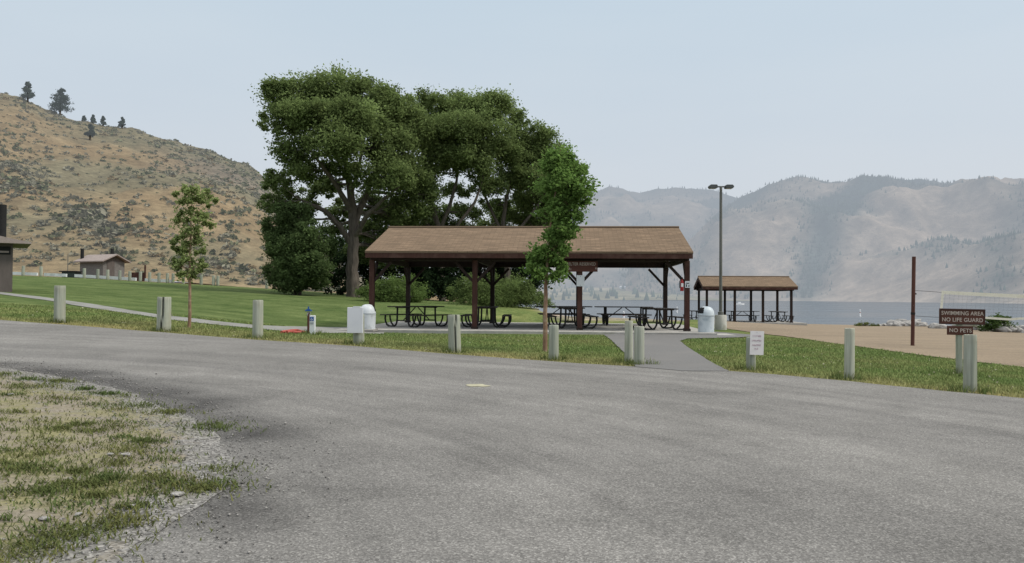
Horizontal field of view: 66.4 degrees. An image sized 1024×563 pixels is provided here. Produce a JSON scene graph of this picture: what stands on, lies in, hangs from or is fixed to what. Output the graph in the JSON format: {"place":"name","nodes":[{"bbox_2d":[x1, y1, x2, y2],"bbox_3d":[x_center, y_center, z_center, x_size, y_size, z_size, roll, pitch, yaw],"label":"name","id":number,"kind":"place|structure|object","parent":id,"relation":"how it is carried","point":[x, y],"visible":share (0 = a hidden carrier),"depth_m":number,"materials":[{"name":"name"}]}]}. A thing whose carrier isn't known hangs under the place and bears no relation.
{"place":"outdoors","nodes":[
{"label":"outdoors","id":0,"kind":"place"},
{"bbox_2d":[0,93,377,293],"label":"hillside","id":1,"kind":"structure","parent":0,"point":[251,251],"depth_m":142.32,"materials":[{"name":"brown soil"}]},
{"bbox_2d":[19,81,34,101],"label":"pine tree","id":2,"kind":"object","parent":1,"relation":"on","point":[27,90],"visible":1,"depth_m":225.09,"materials":[{"name":"green plant"}]},
{"bbox_2d":[48,88,73,114],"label":"pine tree","id":3,"kind":"object","parent":1,"relation":"on","point":[60,103],"visible":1,"depth_m":226.44,"materials":[{"name":"green plant"}]},
{"bbox_2d":[84,124,96,140],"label":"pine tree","id":4,"kind":"object","parent":1,"relation":"on","point":[90,132],"visible":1,"depth_m":202.76,"materials":[{"name":"green plant"}]},
{"bbox_2d":[90,114,96,122],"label":"pine tree","id":5,"kind":"object","parent":1,"relation":"on","point":[92,119],"visible":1,"depth_m":228.81,"materials":[{"name":"green plant"}]},
{"bbox_2d":[100,116,107,125],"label":"pine tree","id":6,"kind":"object","parent":1,"relation":"on","point":[102,120],"visible":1,"depth_m":229.37,"materials":[{"name":"green plant"}]},
{"bbox_2d":[118,117,125,128],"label":"pine tree","id":7,"kind":"object","parent":1,"relation":"on","point":[121,122],"visible":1,"depth_m":230.36,"materials":[{"name":"green plant"}]},
{"bbox_2d":[0,92,340,292],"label":"sagebrush","id":8,"kind":"object","parent":1,"relation":"on","point":[92,217],"visible":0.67,"depth_m":131.48,"materials":[{"name":"green plant"}]},
{"bbox_2d":[177,187,738,287],"bbox_3d":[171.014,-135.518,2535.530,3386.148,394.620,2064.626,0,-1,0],"label":"mountain","id":9,"kind":"structure","parent":0,"point":[686,211],"depth_m":2194.50,"materials":[{"name":"grey stone"}]},
{"bbox_2d":[486,185,739,287],"bbox_3d":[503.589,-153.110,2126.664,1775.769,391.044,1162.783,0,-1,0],"label":"wood","id":10,"kind":"object","parent":9,"relation":"on","point":[621,194],"visible":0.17,"depth_m":2355.14,"materials":[{"name":"green plant"}]},
{"bbox_2d":[0,320,1023,562],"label":"road","id":11,"kind":"structure","parent":0,"point":[526,461],"depth_m":6.19,"materials":[{"name":"grey asphalt"}]},
{"bbox_2d":[0,358,373,562],"bbox_3d":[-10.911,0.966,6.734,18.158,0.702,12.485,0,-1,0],"label":"gravel verge","id":12,"kind":"structure","parent":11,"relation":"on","point":[36,513],"depth_m":5.73,"materials":[{"name":"grey gravel"}]},
{"bbox_2d":[38,516,48,519],"bbox_3d":[-2.556,1.294,4.271,0.063,0.019,0.048,-1,-2,41],"label":"stone","id":13,"kind":"object","parent":12,"relation":"on","point":[43,518],"visible":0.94,"depth_m":4.26,"materials":[{"name":"white stone"}]},
{"bbox_2d":[0,379,189,532],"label":"verge stubble","id":14,"kind":"object","parent":12,"relation":"on","point":[78,446],"visible":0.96,"depth_m":6.35,"materials":[{"name":"beige plant"}]},
{"bbox_2d":[0,371,278,562],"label":"verge weeds","id":15,"kind":"object","parent":12,"relation":"on","point":[98,479],"visible":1,"depth_m":5.18,"materials":[{"name":"green plant"}]},
{"bbox_2d":[171,491,184,495],"bbox_3d":[-2.059,1.309,4.826,0.068,0.025,0.090,0,-1,33],"label":"stone","id":16,"kind":"object","parent":12,"relation":"on","point":[178,493],"visible":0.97,"depth_m":4.80,"materials":[{"name":"white stone"}]},
{"bbox_2d":[467,384,489,386],"bbox_3d":[-0.462,1.410,10.627,0.327,0.009,0.287,1,-1,-20],"label":"paint stain","id":17,"kind":"object","parent":11,"relation":"on","point":[482,385],"visible":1,"depth_m":10.62,"materials":[{"name":"paint"}]},
{"bbox_2d":[0,275,1023,397],"bbox_3d":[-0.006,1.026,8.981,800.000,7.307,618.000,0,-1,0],"label":"ground","id":18,"kind":"structure","parent":0,"point":[236,303],"depth_m":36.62,"materials":[{"name":"green plant"}]},
{"bbox_2d":[0,204,31,291],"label":"vault toilet","id":19,"kind":"object","parent":18,"relation":"on","point":[7,245],"visible":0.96,"depth_m":33.91,"materials":[{"name":"concrete"}]},
{"bbox_2d":[21,266,24,275],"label":"kerb post","id":20,"kind":"object","parent":18,"relation":"on","point":[23,271],"visible":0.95,"depth_m":67.54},
{"bbox_2d":[13,272,37,275],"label":"kerb","id":21,"kind":"structure","parent":18,"relation":"on","point":[26,273],"depth_m":68.12,"materials":[{"name":"white paint"}]},
{"bbox_2d":[39,266,42,276],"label":"kerb post","id":22,"kind":"object","parent":18,"relation":"on","point":[40,271],"visible":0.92,"depth_m":67.54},
{"bbox_2d":[44,273,66,276],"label":"kerb","id":23,"kind":"structure","parent":18,"relation":"on","point":[55,274],"depth_m":68.12,"materials":[{"name":"white paint"}]},
{"bbox_2d":[54,285,65,322],"bbox_3d":[-11.268,0.591,19.492,0.265,0.984,0.265,0,-1,0],"label":"bollard","id":24,"kind":"object","parent":18,"relation":"on","point":[59,303],"visible":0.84,"depth_m":19.39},
{"bbox_2d":[59,271,82,277],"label":"picnic table","id":25,"kind":"object","parent":18,"relation":"on","point":[70,274],"visible":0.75,"depth_m":71.57,"materials":[{"name":"black metal"}]},
{"bbox_2d":[83,268,85,278],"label":"kerb post","id":26,"kind":"object","parent":18,"relation":"on","point":[84,272],"visible":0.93,"depth_m":67.53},
{"bbox_2d":[96,269,99,278],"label":"kerb post","id":27,"kind":"object","parent":18,"relation":"on","point":[97,273],"visible":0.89,"depth_m":67.52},
{"bbox_2d":[73,249,130,279],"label":"vault toilet","id":28,"kind":"object","parent":18,"relation":"on","point":[112,263],"visible":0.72,"depth_m":81.09,"materials":[{"name":"concrete"}]},
{"bbox_2d":[107,261,114,275],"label":"door","id":29,"kind":"structure","parent":28,"relation":"in","point":[110,265],"depth_m":80.88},
{"bbox_2d":[74,274,136,280],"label":"kerb","id":30,"kind":"structure","parent":18,"relation":"on","point":[104,277],"depth_m":68.11,"materials":[{"name":"white paint"}]},
{"bbox_2d":[106,270,108,279],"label":"kerb post","id":31,"kind":"object","parent":18,"relation":"on","point":[107,274],"visible":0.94,"depth_m":67.51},
{"bbox_2d":[118,270,121,280],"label":"kerb post","id":32,"kind":"object","parent":18,"relation":"on","point":[119,274],"visible":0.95,"depth_m":67.53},
{"bbox_2d":[128,271,130,280],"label":"kerb post","id":33,"kind":"object","parent":18,"relation":"on","point":[129,275],"visible":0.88,"depth_m":67.51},
{"bbox_2d":[131,265,145,280],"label":"fence panel","id":34,"kind":"object","parent":18,"relation":"on","point":[134,274],"visible":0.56,"depth_m":74.00,"materials":[{"name":"brown wood"}]},
{"bbox_2d":[139,272,141,281],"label":"kerb post","id":35,"kind":"object","parent":18,"relation":"on","point":[140,276],"visible":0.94,"depth_m":67.51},
{"bbox_2d":[148,272,150,281],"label":"kerb post","id":36,"kind":"object","parent":18,"relation":"on","point":[149,276],"visible":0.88,"depth_m":67.51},
{"bbox_2d":[145,278,170,282],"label":"kerb","id":37,"kind":"structure","parent":18,"relation":"on","point":[155,280],"depth_m":68.11,"materials":[{"name":"white paint"}]},
{"bbox_2d":[157,273,160,282],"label":"kerb post","id":38,"kind":"object","parent":18,"relation":"on","point":[158,277],"visible":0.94,"depth_m":67.53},
{"bbox_2d":[156,297,170,331],"bbox_3d":[-8.358,0.810,18.788,0.326,0.884,0.324,0,-1,0],"label":"bollard","id":39,"kind":"object","parent":18,"relation":"on","point":[164,312],"visible":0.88,"depth_m":18.66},
{"bbox_2d":[166,273,168,282],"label":"kerb post","id":40,"kind":"object","parent":18,"relation":"on","point":[167,277],"visible":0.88,"depth_m":67.51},
{"bbox_2d":[171,273,174,283],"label":"kerb post","id":41,"kind":"object","parent":18,"relation":"on","point":[173,275],"visible":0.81,"depth_m":67.53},
{"bbox_2d":[0,292,383,333],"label":"footpath","id":42,"kind":"structure","parent":18,"relation":"on","point":[281,328],"depth_m":23.43,"materials":[{"name":"concrete"}]},
{"bbox_2d":[335,328,377,331],"bbox_3d":[-4.951,1.550,24.974,1.200,0.060,0.900,0,-1,0],"label":"concrete pad","id":43,"kind":"object","parent":42,"relation":"on","point":[365,330],"visible":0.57,"depth_m":24.59,"materials":[{"name":"grey concrete"}]},
{"bbox_2d":[361,304,375,331],"bbox_3d":[-4.654,1.176,25.181,0.552,0.890,0.552,1,-1,-20],"label":"trash can","id":44,"kind":"object","parent":43,"relation":"on","point":[369,311],"visible":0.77,"depth_m":24.96,"materials":[{"name":"white paint"}]},
{"bbox_2d":[165,179,219,327],"bbox_3d":[-8.180,-0.673,19.925,1.295,3.915,0.932,0,-1,0],"label":"young tree","id":45,"kind":"object","parent":18,"relation":"on","point":[183,250],"visible":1,"depth_m":19.86,"materials":[{"name":"green plant"}]},
{"bbox_2d":[199,275,202,284],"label":"kerb post","id":46,"kind":"object","parent":18,"relation":"on","point":[201,280],"visible":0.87,"depth_m":66.41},
{"bbox_2d":[212,275,214,285],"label":"kerb post","id":47,"kind":"object","parent":18,"relation":"on","point":[213,280],"visible":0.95,"depth_m":66.40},
{"bbox_2d":[216,276,218,285],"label":"kerb post","id":48,"kind":"object","parent":18,"relation":"on","point":[217,280],"visible":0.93,"depth_m":66.41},
{"bbox_2d":[252,300,262,338],"bbox_3d":[-5.844,0.894,17.986,0.244,0.944,0.244,0,-1,0],"label":"bollard","id":49,"kind":"object","parent":18,"relation":"on","point":[257,324],"visible":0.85,"depth_m":17.89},
{"bbox_2d":[280,329,303,332],"bbox_3d":[-5.638,1.302,20.368,0.474,0.099,1.082,0,-1,0],"label":"hose","id":50,"kind":"object","parent":18,"relation":"on","point":[293,330],"visible":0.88,"depth_m":20.13,"materials":[{"name":"red rubber"}]},
{"bbox_2d":[257,200,341,294],"bbox_3d":[-14.143,-2.209,51.709,5.798,6.416,5.240,0,-1,0],"label":"juniper tree","id":51,"kind":"object","parent":18,"relation":"on","point":[298,244],"visible":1,"depth_m":50.97,"materials":[{"name":"green plant"}]},
{"bbox_2d":[305,306,311,330],"bbox_3d":[-5.319,1.034,20.463,0.169,0.760,0.181,1,-1,-34],"label":"water spigot","id":52,"kind":"object","parent":18,"relation":"on","point":[308,318],"visible":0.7,"depth_m":20.46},
{"bbox_2d":[309,315,315,334],"bbox_3d":[-5.171,1.129,20.275,0.138,0.500,0.113,0,-1,0],"label":"marker post","id":53,"kind":"object","parent":18,"relation":"on","point":[312,326],"visible":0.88,"depth_m":20.23,"materials":[{"name":"white paint"}]},
{"bbox_2d":[250,59,448,296],"bbox_3d":[-11.311,-7.331,56.128,12.533,17.163,14.680,0,-1,25],"label":"cottonwood tree","id":54,"kind":"object","parent":18,"relation":"on","point":[340,117],"visible":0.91,"depth_m":53.88,"materials":[{"name":"green plant"}]},
{"bbox_2d":[347,306,363,344],"bbox_3d":[-3.441,0.996,17.293,0.347,0.897,0.310,0,-1,0],"label":"notice board","id":55,"kind":"object","parent":18,"relation":"on","point":[355,320],"visible":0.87,"depth_m":17.14,"materials":[{"name":"white paint"}]},
{"bbox_2d":[354,273,433,302],"bbox_3d":[-6.974,0.393,45.942,4.653,1.915,3.614,0,-1,0],"label":"willow bush","id":56,"kind":"object","parent":18,"relation":"on","point":[390,291],"visible":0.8,"depth_m":45.45,"materials":[{"name":"green plant"}]},
{"bbox_2d":[320,231,543,300],"bbox_3d":[-6.554,-1.405,62.764,19.236,7.150,15.334,0,-1,0],"label":"understory thicket","id":57,"kind":"object","parent":18,"relation":"on","point":[435,279],"visible":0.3,"depth_m":64.75,"materials":[{"name":"green plant"}]},
{"bbox_2d":[448,314,460,352],"bbox_3d":[-1.207,1.121,16.381,0.269,0.853,0.269,-2,-1,0],"label":"bollard","id":58,"kind":"object","parent":18,"relation":"on","point":[454,337],"visible":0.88,"depth_m":16.27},
{"bbox_2d":[409,83,528,301],"bbox_3d":[-5.160,-6.783,61.312,9.400,16.876,13.653,1,-1,-36],"label":"cottonwood tree","id":59,"kind":"object","parent":18,"relation":"on","point":[461,116],"visible":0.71,"depth_m":58.85,"materials":[{"name":"green plant"}]},
{"bbox_2d":[445,269,558,308],"bbox_3d":[-0.950,0.420,44.936,6.036,2.280,4.964,1,-1,-39],"label":"willow bush","id":60,"kind":"object","parent":18,"relation":"on","point":[518,292],"visible":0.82,"depth_m":44.45,"materials":[{"name":"green plant"}]},
{"bbox_2d":[28,307,1011,388],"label":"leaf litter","id":61,"kind":"object","parent":18,"relation":"on","point":[699,349],"visible":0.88,"depth_m":17.54,"materials":[{"name":"brown plant"}]},
{"bbox_2d":[45,317,995,394],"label":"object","id":62,"kind":"structure","parent":18,"relation":"on","point":[837,375],"depth_m":14.68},
{"bbox_2d":[474,106,584,285],"bbox_3d":[1.353,-6.087,65.374,8.995,16.436,12.324,1,-1,-8],"label":"cottonwood tree","id":63,"kind":"object","parent":18,"relation":"on","point":[522,157],"visible":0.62,"depth_m":62.60,"materials":[{"name":"green plant"}]},
{"bbox_2d":[365,226,716,334],"bbox_3d":[0.740,-0.124,29.500,12.182,3.938,8.700,0,-1,4],"label":"picnic shelter","id":64,"kind":"object","parent":18,"relation":"on","point":[665,248],"visible":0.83,"depth_m":27.13,"materials":[{"name":"wood"}]},
{"bbox_2d":[380,306,451,327],"bbox_3d":[-3.476,1.275,28.480,1.767,0.766,2.280,0,-1,35],"label":"picnic table","id":65,"kind":"object","parent":64,"relation":"on","point":[417,315],"visible":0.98,"depth_m":28.24,"materials":[{"name":"black metal"}]},
{"bbox_2d":[460,306,511,327],"bbox_3d":[-0.914,1.295,28.580,1.767,0.766,2.280,0,-1,2],"label":"picnic table","id":66,"kind":"object","parent":64,"relation":"on","point":[509,316],"visible":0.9,"depth_m":27.84,"materials":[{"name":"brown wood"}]},
{"bbox_2d":[535,306,591,324],"bbox_3d":[2.063,1.375,31.579,2.280,0.766,1.767,0,-1,-1],"label":"picnic table","id":67,"kind":"object","parent":64,"relation":"on","point":[553,313],"visible":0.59,"depth_m":31.22,"materials":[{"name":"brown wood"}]},
{"bbox_2d":[547,307,598,328],"bbox_3d":[2.097,1.308,28.180,1.767,0.766,2.280,0,-1,-3],"label":"picnic table","id":68,"kind":"object","parent":64,"relation":"on","point":[565,321],"visible":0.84,"depth_m":27.45,"materials":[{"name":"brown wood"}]},
{"bbox_2d":[577,275,584,285],"bbox_3d":[2.301,-0.025,26.271,0.264,0.372,0.016,0,-1,4],"label":"paper notice","id":69,"kind":"object","parent":64,"relation":"attached to","point":[580,280],"visible":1,"depth_m":26.27,"materials":[{"name":"white paper"}]},
{"bbox_2d":[566,261,597,271],"bbox_3d":[2.284,-0.643,26.261,1.176,0.630,0.051,0,-1,4],"label":"reserved sign","id":70,"kind":"object","parent":64,"relation":"hanging from","point":[583,266],"visible":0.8,"depth_m":26.23,"materials":[{"name":"brown wood"}]},
{"bbox_2d":[594,306,652,324],"bbox_3d":[4.504,1.393,31.578,2.280,0.766,1.767,0,-1,0],"label":"picnic table","id":71,"kind":"object","parent":64,"relation":"on","point":[605,317],"visible":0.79,"depth_m":31.29,"materials":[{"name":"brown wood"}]},
{"bbox_2d":[628,307,690,329],"bbox_3d":[5.162,1.317,27.579,1.767,0.766,2.280,1,-1,-5],"label":"picnic table","id":72,"kind":"object","parent":64,"relation":"on","point":[660,317],"visible":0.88,"depth_m":26.87,"materials":[{"name":"black metal"}]},
{"bbox_2d":[679,277,683,290],"bbox_3d":[5.650,0.088,26.074,0.152,0.458,0.124,0,-1,4],"label":"fire extinguisher","id":73,"kind":"object","parent":64,"relation":"attached to","point":[681,284],"visible":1,"depth_m":26.04,"materials":[{"name":"red paint"}]},
{"bbox_2d":[685,281,689,287],"bbox_3d":[5.841,0.097,26.004,0.170,0.220,0.014,0,-1,4],"label":"safety notice","id":74,"kind":"object","parent":64,"relation":"attached to","point":[687,284],"visible":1,"depth_m":26.00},
{"bbox_2d":[548,325,558,359],"bbox_3d":[0.830,1.242,15.578,0.204,0.754,0.205,0,-1,0],"label":"bollard","id":75,"kind":"object","parent":18,"relation":"on","point":[553,340],"visible":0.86,"depth_m":15.49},
{"bbox_2d":[518,140,602,351],"bbox_3d":[1.083,-0.733,17.393,1.892,4.809,1.383,0,-1,0],"label":"young tree","id":76,"kind":"object","parent":18,"relation":"on","point":[562,168],"visible":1,"depth_m":17.29,"materials":[{"name":"green plant"}]},
{"bbox_2d":[624,321,632,362],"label":"bollard","id":77,"kind":"object","parent":18,"relation":"on","point":[628,353],"visible":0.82,"depth_m":15.31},
{"bbox_2d":[634,326,643,363],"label":"bollard","id":78,"kind":"object","parent":18,"relation":"on","point":[638,343],"visible":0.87,"depth_m":14.79,"materials":[{"name":"grey concrete"}]},
{"bbox_2d":[604,332,749,370],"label":"walkway","id":79,"kind":"structure","parent":18,"relation":"on","point":[671,351],"depth_m":17.68,"materials":[{"name":"concrete"}]},
{"bbox_2d":[708,184,733,329],"bbox_3d":[8.441,-0.932,31.625,0.994,5.956,0.480,0,-1,0],"label":"lamp post","id":80,"kind":"object","parent":79,"relation":"on","point":[720,321],"visible":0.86,"depth_m":31.55,"materials":[{"name":"metal"}]},
{"bbox_2d":[746,331,763,369],"bbox_3d":[4.230,1.226,13.650,0.277,0.736,0.205,0,-1,-2],"label":"notice bollard","id":81,"kind":"object","parent":18,"relation":"on","point":[754,343],"visible":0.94,"depth_m":13.56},
{"bbox_2d":[844,328,854,379],"bbox_3d":[5.426,1.192,12.579,0.159,0.884,0.159,1,-1,0],"label":"bollard","id":82,"kind":"object","parent":18,"relation":"on","point":[849,351],"visible":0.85,"depth_m":12.52,"materials":[{"name":"grey concrete"}]},
{"bbox_2d":[939,308,985,373],"bbox_3d":[7.983,1.109,13.899,0.788,1.257,0.104,0,-1,3],"label":"beach sign","id":83,"kind":"object","parent":18,"relation":"on","point":[958,318],"visible":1,"depth_m":13.87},
{"bbox_2d":[963,334,976,392],"bbox_3d":[6.605,1.211,11.278,0.180,0.893,0.180,1,-1,0],"label":"bollard","id":84,"kind":"object","parent":18,"relation":"on","point":[970,360],"visible":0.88,"depth_m":11.21,"materials":[{"name":"grey concrete"}]},
{"bbox_2d":[0,0,1023,281],"label":"sky","id":85,"kind":"structure","parent":0,"point":[746,95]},
{"bbox_2d":[531,287,749,300],"bbox_3d":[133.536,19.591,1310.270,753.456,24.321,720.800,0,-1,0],"label":"shore","id":86,"kind":"structure","parent":0,"point":[626,295],"depth_m":1117.75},
{"bbox_2d":[436,285,678,299],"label":"shore wood","id":87,"kind":"object","parent":86,"relation":"on","point":[612,292],"visible":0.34,"depth_m":1070.68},
{"bbox_2d":[521,300,1023,325],"bbox_3d":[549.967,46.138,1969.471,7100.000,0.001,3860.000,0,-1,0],"label":"lake","id":88,"kind":"structure","parent":0,"point":[830,312],"depth_m":215.70,"materials":[{"name":"grey liquid"}]},
{"bbox_2d":[621,173,1023,303],"bbox_3d":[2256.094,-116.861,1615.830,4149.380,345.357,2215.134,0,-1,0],"label":"mountain","id":89,"kind":"structure","parent":0,"point":[754,243],"depth_m":1332.14,"materials":[{"name":"grey stone"}]},
{"bbox_2d":[714,321,1023,366],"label":"beach","id":90,"kind":"structure","parent":0,"point":[1005,348],"depth_m":26.18,"materials":[{"name":"beige sand"}]},
{"bbox_2d":[694,276,806,324],"bbox_3d":[16.957,1.337,57.373,7.620,3.498,5.600,0,-1,6],"label":"picnic shelter","id":91,"kind":"object","parent":90,"relation":"on","point":[734,284],"visible":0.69,"depth_m":55.58,"materials":[{"name":"wood"}]},
{"bbox_2d":[683,310,697,319],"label":"picnic table","id":92,"kind":"object","parent":91,"relation":"on","point":[696,317],"visible":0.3,"depth_m":57.93,"materials":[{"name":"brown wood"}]},
{"bbox_2d":[728,311,759,321],"bbox_3d":[16.835,2.540,57.161,2.280,0.766,1.767,0,-1,0],"label":"picnic table","id":93,"kind":"object","parent":91,"relation":"on","point":[750,319],"visible":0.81,"depth_m":56.80,"materials":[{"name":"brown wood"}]},
{"bbox_2d":[764,311,793,321],"bbox_3d":[19.298,2.549,56.760,1.767,0.766,2.280,0,-1,2],"label":"picnic table","id":94,"kind":"object","parent":91,"relation":"on","point":[778,314],"visible":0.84,"depth_m":56.45,"materials":[{"name":"black metal"}]},
{"bbox_2d":[854,322,879,325],"bbox_3d":[27.271,3.272,59.938,1.931,0.606,1.017,0,-1,0],"label":"shore tuft","id":95,"kind":"object","parent":90,"relation":"on","point":[865,324],"visible":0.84,"depth_m":59.88,"materials":[{"name":"green plant"}]},
{"bbox_2d":[886,319,895,324],"bbox_3d":[29.814,3.311,60.910,0.949,0.599,1.432,15,-3,-28],"label":"shore rock","id":96,"kind":"object","parent":90,"relation":"on","point":[889,321],"visible":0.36,"depth_m":60.87,"materials":[{"name":"grey stone"}]},
{"bbox_2d":[892,321,904,325],"bbox_3d":[29.636,3.312,59.928,0.911,0.488,0.842,-9,18,-23],"label":"shore rock","id":97,"kind":"object","parent":90,"relation":"on","point":[898,323],"visible":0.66,"depth_m":59.73,"materials":[{"name":"grey stone"}]},
{"bbox_2d":[911,257,916,345],"bbox_3d":[11.245,0.606,21.892,0.148,2.607,0.113,2,-1,0],"label":"volleyball pole","id":98,"kind":"object","parent":90,"relation":"on","point":[913,293],"visible":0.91,"depth_m":21.86,"materials":[{"name":"brown wood"}]},
{"bbox_2d":[915,290,1023,319],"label":"volleyball net","id":99,"kind":"object","parent":98,"relation":"hanging from","point":[976,294],"visible":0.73,"depth_m":21.12,"materials":[{"name":"white fabric"}]},
{"bbox_2d":[908,321,920,325],"bbox_3d":[30.916,3.285,60.147,1.303,0.569,0.882,6,1,-21],"label":"shore rock","id":100,"kind":"object","parent":90,"relation":"on","point":[917,323],"visible":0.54,"depth_m":59.78,"materials":[{"name":"grey stone"}]},
{"bbox_2d":[930,323,945,328],"bbox_3d":[29.342,3.121,53.947,0.982,0.552,0.624,0,-1,12],"label":"shore rock","id":101,"kind":"object","parent":90,"relation":"on","point":[936,326],"visible":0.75,"depth_m":53.70,"materials":[{"name":"grey stone"}]},
{"bbox_2d":[976,312,1020,331],"bbox_3d":[30.441,2.587,48.977,2.564,1.334,1.389,1,-1,-11],"label":"shore bush","id":102,"kind":"object","parent":90,"relation":"on","point":[991,324],"visible":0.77,"depth_m":48.78,"materials":[{"name":"green plant"}]},
{"bbox_2d":[995,326,1011,331],"bbox_3d":[30.672,3.037,49.011,1.128,0.491,0.949,0,-1,17],"label":"shore rock","id":103,"kind":"object","parent":90,"relation":"on","point":[1004,329],"visible":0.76,"depth_m":48.61,"materials":[{"name":"grey stone"}]},
{"bbox_2d":[1007,325,1017,332],"bbox_3d":[31.203,3.059,48.952,0.787,0.588,0.688,9,-14,23],"label":"shore rock","id":104,"kind":"object","parent":90,"relation":"on","point":[1014,329],"visible":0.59,"depth_m":48.66,"materials":[{"name":"grey stone"}]},
{"bbox_2d":[1015,326,1023,332],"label":"shore rock","id":105,"kind":"object","parent":90,"relation":"on","point":[1020,330],"visible":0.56,"depth_m":48.63,"materials":[{"name":"grey stone"}]},
{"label":"concrete pad","id":106,"kind":"structure","parent":0,"visible":0},
{"bbox_2d":[697,306,714,331],"bbox_3d":[6.297,1.252,25.380,0.552,0.890,0.552,1,-1,-20],"label":"trash can","id":107,"kind":"object","parent":106,"relation":"on","point":[706,315],"visible":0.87,"depth_m":25.17,"materials":[{"name":"white paint"}]}
]}

